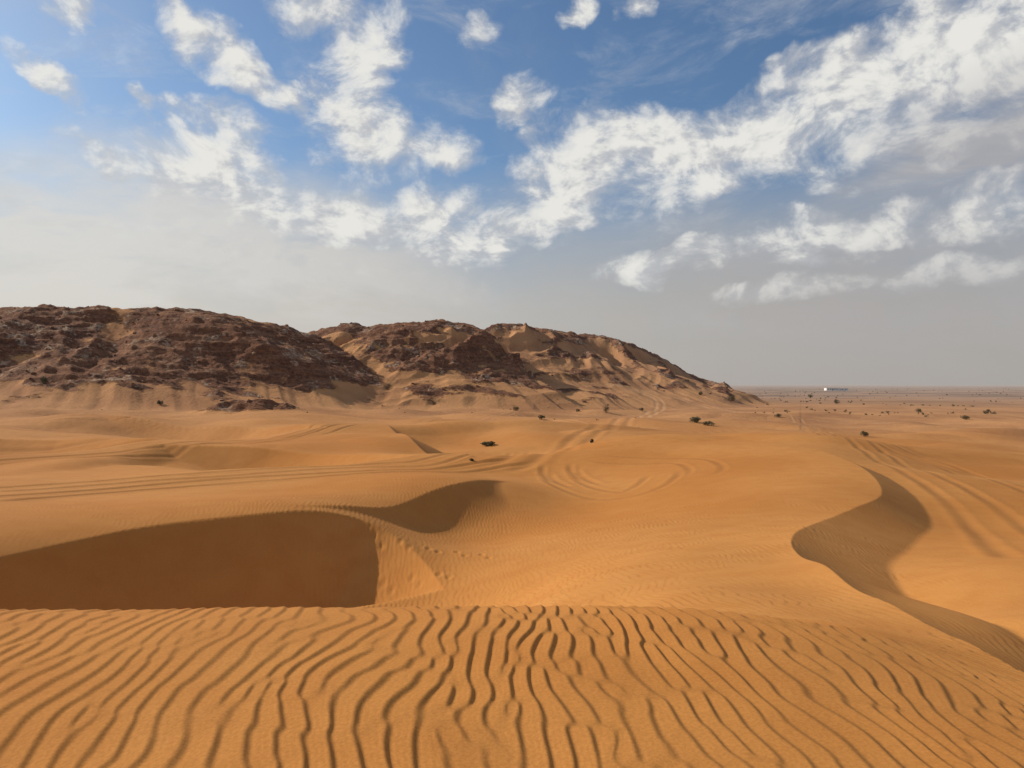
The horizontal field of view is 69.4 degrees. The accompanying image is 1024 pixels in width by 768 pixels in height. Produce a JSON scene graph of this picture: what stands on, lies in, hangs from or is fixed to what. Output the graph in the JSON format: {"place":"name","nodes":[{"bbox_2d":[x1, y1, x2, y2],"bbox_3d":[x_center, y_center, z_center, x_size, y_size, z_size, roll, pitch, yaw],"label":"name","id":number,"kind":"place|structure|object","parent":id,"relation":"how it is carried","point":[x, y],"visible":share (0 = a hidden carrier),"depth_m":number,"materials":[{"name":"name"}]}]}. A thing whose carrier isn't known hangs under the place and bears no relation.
{"place":"outdoors","nodes":[
{"label":"outdoors","id":0,"kind":"place"},
{"bbox_2d":[0,304,800,430],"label":"rocky desert hill","id":1,"kind":"structure","parent":0,"point":[184,390],"depth_m":178.03,"materials":[{"name":"brown stone"}]},
{"bbox_2d":[39,376,48,383],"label":"desert shrub","id":2,"kind":"object","parent":1,"relation":"on","point":[44,379],"visible":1,"depth_m":145.09,"materials":[{"name":"green plant"}]},
{"bbox_2d":[0,304,687,407],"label":"hill boulders","id":3,"kind":"object","parent":1,"relation":"on","point":[155,335],"visible":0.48,"depth_m":182.46,"materials":[{"name":"brown stone"}]},
{"bbox_2d":[0,385,1023,767],"bbox_3d":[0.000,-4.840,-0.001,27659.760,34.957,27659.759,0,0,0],"label":"desert sand ground","id":4,"kind":"structure","parent":0,"point":[828,587],"depth_m":14.46,"materials":[{"name":"orange sand"}]},
{"bbox_2d":[480,441,495,445],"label":"desert shrub","id":5,"kind":"object","parent":4,"relation":"on","point":[490,443],"visible":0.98,"depth_m":77.31,"materials":[{"name":"green plant"}]},
{"bbox_2d":[101,331,1020,419],"bbox_3d":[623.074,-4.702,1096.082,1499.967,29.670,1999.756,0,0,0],"label":"distant desert scrub","id":6,"kind":"object","parent":4,"relation":"on","point":[825,397],"visible":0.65,"depth_m":254.68,"materials":[{"name":"green plant"}]},
{"bbox_2d":[689,417,700,422],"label":"desert shrub","id":7,"kind":"object","parent":4,"relation":"on","point":[695,419],"visible":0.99,"depth_m":117.44,"materials":[{"name":"green plant"}]},
{"bbox_2d":[702,421,714,425],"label":"desert shrub","id":8,"kind":"object","parent":4,"relation":"on","point":[708,423],"visible":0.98,"depth_m":104.43,"materials":[{"name":"green plant"}]},
{"bbox_2d":[824,388,847,390],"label":"building","id":9,"kind":"structure","parent":4,"relation":"on","point":[837,389],"depth_m":1100.00,"materials":[{"name":"white"}]},
{"bbox_2d":[860,431,868,436],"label":"desert shrub","id":10,"kind":"object","parent":4,"relation":"on","point":[864,433],"visible":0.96,"depth_m":84.69,"materials":[{"name":"green plant"}]},
{"bbox_2d":[0,0,1023,384],"label":"sky","id":11,"kind":"structure","parent":0,"point":[731,192],"materials":[{"name":"blue"}]}
]}

